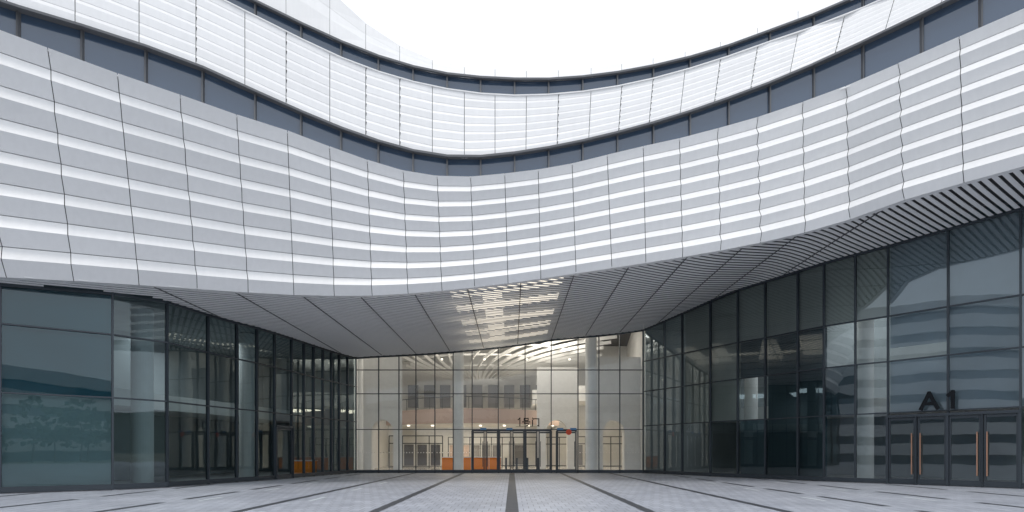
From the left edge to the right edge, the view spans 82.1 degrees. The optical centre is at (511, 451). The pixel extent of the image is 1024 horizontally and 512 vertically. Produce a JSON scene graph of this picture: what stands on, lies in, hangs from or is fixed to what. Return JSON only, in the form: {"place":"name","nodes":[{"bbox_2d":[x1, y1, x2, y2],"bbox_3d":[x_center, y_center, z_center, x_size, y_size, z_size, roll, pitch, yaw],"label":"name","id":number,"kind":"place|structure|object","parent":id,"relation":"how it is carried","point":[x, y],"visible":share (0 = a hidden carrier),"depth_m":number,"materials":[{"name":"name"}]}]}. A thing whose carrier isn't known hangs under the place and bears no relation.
{"place":"outdoors","nodes":[
{"label":"outdoors","id":0,"kind":"place"},
{"bbox_2d":[0,473,1023,511],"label":"plaza pavement","id":1,"kind":"structure","parent":0,"point":[487,492],"depth_m":19.78,"materials":[{"name":"stone"}]},
{"bbox_2d":[273,425,293,478],"bbox_3d":[-12.857,0.010,33.118,0.240,2.980,1.780,0,0,10],"label":"entrance door","id":2,"kind":"structure","parent":1,"relation":"on","point":[276,428],"depth_m":32.31,"materials":[{"name":"grey metal"}]},
{"bbox_2d":[290,440,292,469],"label":"door handles","id":3,"kind":"object","parent":2,"relation":"attached to","point":[292,454],"depth_m":33.78,"materials":[{"name":"grey metal"}]},
{"bbox_2d":[354,330,644,469],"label":"lobby shell","id":4,"kind":"object","parent":1,"relation":"on","point":[630,344],"visible":0.27,"depth_m":64.00,"materials":[{"name":"grey"}]},
{"bbox_2d":[440,457,501,469],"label":"reception desk","id":5,"kind":"object","parent":4,"relation":"in","point":[447,463],"visible":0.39,"depth_m":46.10,"materials":[{"name":"orange wood"}]},
{"bbox_2d":[363,335,639,469],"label":"glass curtain wall","id":6,"kind":"structure","parent":4,"relation":"on","point":[564,409],"depth_m":52.00,"materials":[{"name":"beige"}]},
{"bbox_2d":[131,308,873,482],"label":"columns","id":7,"kind":"structure","parent":1,"relation":"on","point":[142,412],"depth_m":31.45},
{"bbox_2d":[471,430,551,472],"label":"entrance door","id":8,"kind":"structure","parent":1,"relation":"on","point":[511,432],"depth_m":41.92,"materials":[{"name":"grey metal"}]},
{"bbox_2d":[487,441,540,466],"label":"door handles","id":9,"kind":"object","parent":8,"relation":"attached to","point":[509,453],"depth_m":41.82,"materials":[{"name":"grey metal"}]},
{"bbox_2d":[0,206,1023,492],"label":"curtain wall frames","id":10,"kind":"structure","parent":1,"relation":"on","point":[416,470],"depth_m":31.45,"materials":[{"name":"grey metal"}]},
{"bbox_2d":[2,196,1023,486],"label":"glass curtain wall","id":11,"kind":"structure","parent":10,"relation":"attached to","point":[58,440],"depth_m":26.36,"materials":[{"name":"teal"}]},
{"bbox_2d":[918,390,958,411],"bbox_3d":[19.036,-2.270,26.141,0.075,0.930,1.633,0,0,-38],"label":"gate sign","id":12,"kind":"object","parent":11,"relation":"attached to","point":[950,394],"visible":1,"depth_m":26.27,"materials":[{"name":"black metal"}]},
{"bbox_2d":[518,418,538,425],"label":"gate sign","id":13,"kind":"object","parent":10,"relation":"attached to","point":[524,421],"visible":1,"depth_m":41.67,"materials":[{"name":"black"}]},
{"bbox_2d":[142,169,1023,354],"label":"soffit backing","id":14,"kind":"object","parent":10,"relation":"on","point":[1010,185],"visible":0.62,"depth_m":29.71,"materials":[{"name":"grey metal"}]},
{"bbox_2d":[0,170,1023,356],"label":"soffit slats","id":15,"kind":"object","parent":14,"relation":"attached to","point":[363,349],"visible":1,"depth_m":29.64,"materials":[{"name":"grey metal"}]},
{"bbox_2d":[0,167,1023,297],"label":"fascia return","id":16,"kind":"object","parent":14,"relation":"attached to","point":[938,191],"visible":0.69,"depth_m":24.96,"materials":[{"name":"metal"}]},
{"bbox_2d":[0,9,1023,295],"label":"fascia","id":17,"kind":"structure","parent":16,"relation":"attached to","point":[110,177],"depth_m":24.12,"materials":[{"name":"metal"}]},
{"bbox_2d":[0,0,982,179],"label":"ribbon window frames","id":18,"kind":"structure","parent":17,"relation":"attached to","point":[19,10],"depth_m":26.71,"materials":[{"name":"black metal"}]},
{"bbox_2d":[6,0,943,154],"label":"fascia","id":19,"kind":"structure","parent":18,"relation":"attached to","point":[235,43],"depth_m":27.62,"materials":[{"name":"grey metal"}]},
{"bbox_2d":[223,0,880,95],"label":"ribbon window upper frames","id":20,"kind":"structure","parent":19,"relation":"attached to","point":[302,25],"depth_m":29.09,"materials":[{"name":"black metal"}]},
{"bbox_2d":[227,0,876,96],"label":"ribbon window upper glazing","id":21,"kind":"structure","parent":20,"relation":"in","point":[497,87],"depth_m":29.66,"materials":[{"name":"grey glass"}]},
{"bbox_2d":[258,0,851,80],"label":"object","id":22,"kind":"structure","parent":20,"relation":"on","point":[339,19],"depth_m":29.35,"materials":[{"name":"metal"}]},
{"bbox_2d":[0,0,1023,175],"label":"ribbon window glazing","id":23,"kind":"structure","parent":18,"relation":"in","point":[959,18],"depth_m":26.77,"materials":[{"name":"grey glass"}]},
{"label":"lobby glazing","id":24,"kind":"object","parent":10,"relation":"attached to","visible":0},
{"bbox_2d":[358,452,641,452],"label":"glass manifestation dots","id":25,"kind":"object","parent":24,"relation":"attached to","point":[469,452],"visible":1,"depth_m":41.98,"materials":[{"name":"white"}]},
{"bbox_2d":[0,473,1023,511],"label":"paving strips","id":26,"kind":"object","parent":1,"relation":"on","point":[511,503],"visible":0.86,"depth_m":20.18,"materials":[{"name":"stone"}]},
{"bbox_2d":[12,208,1023,492],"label":"side rooms","id":27,"kind":"object","parent":1,"relation":"on","point":[186,420],"visible":0.43,"depth_m":38.19,"materials":[{"name":"grey glass"}]},
{"bbox_2d":[294,460,317,473],"bbox_3d":[-13.603,1.020,38.500,1.520,0.960,0.800,0,0,0],"label":"reception desk","id":28,"kind":"object","parent":27,"relation":"on","point":[298,466],"visible":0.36,"depth_m":38.15,"materials":[{"name":"orange wood"}]},
{"bbox_2d":[556,430,576,472],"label":"entrance door","id":29,"kind":"structure","parent":1,"relation":"on","point":[564,431],"depth_m":41.92,"materials":[{"name":"grey metal"}]},
{"bbox_2d":[886,413,947,485],"bbox_3d":[18.596,-0.115,27.008,0.240,3.230,2.485,0,0,-38],"label":"entrance door","id":30,"kind":"structure","parent":1,"relation":"on","point":[916,418],"depth_m":27.02,"materials":[{"name":"grey metal"}]},
{"bbox_2d":[911,433,921,473],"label":"door handles","id":31,"kind":"object","parent":30,"relation":"attached to","point":[920,436],"depth_m":26.82,"materials":[{"name":"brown metal"}]},
{"bbox_2d":[946,410,1021,488],"bbox_3d":[20.102,-0.115,25.101,0.240,3.230,2.575,0,0,-39],"label":"entrance door","id":32,"kind":"structure","parent":1,"relation":"on","point":[982,415],"depth_m":25.04,"materials":[{"name":"grey metal"}]},
{"bbox_2d":[976,432,987,475],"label":"door handles","id":33,"kind":"object","parent":32,"relation":"attached to","point":[977,453],"depth_m":25.02,"materials":[{"name":"brown metal"}]}
]}

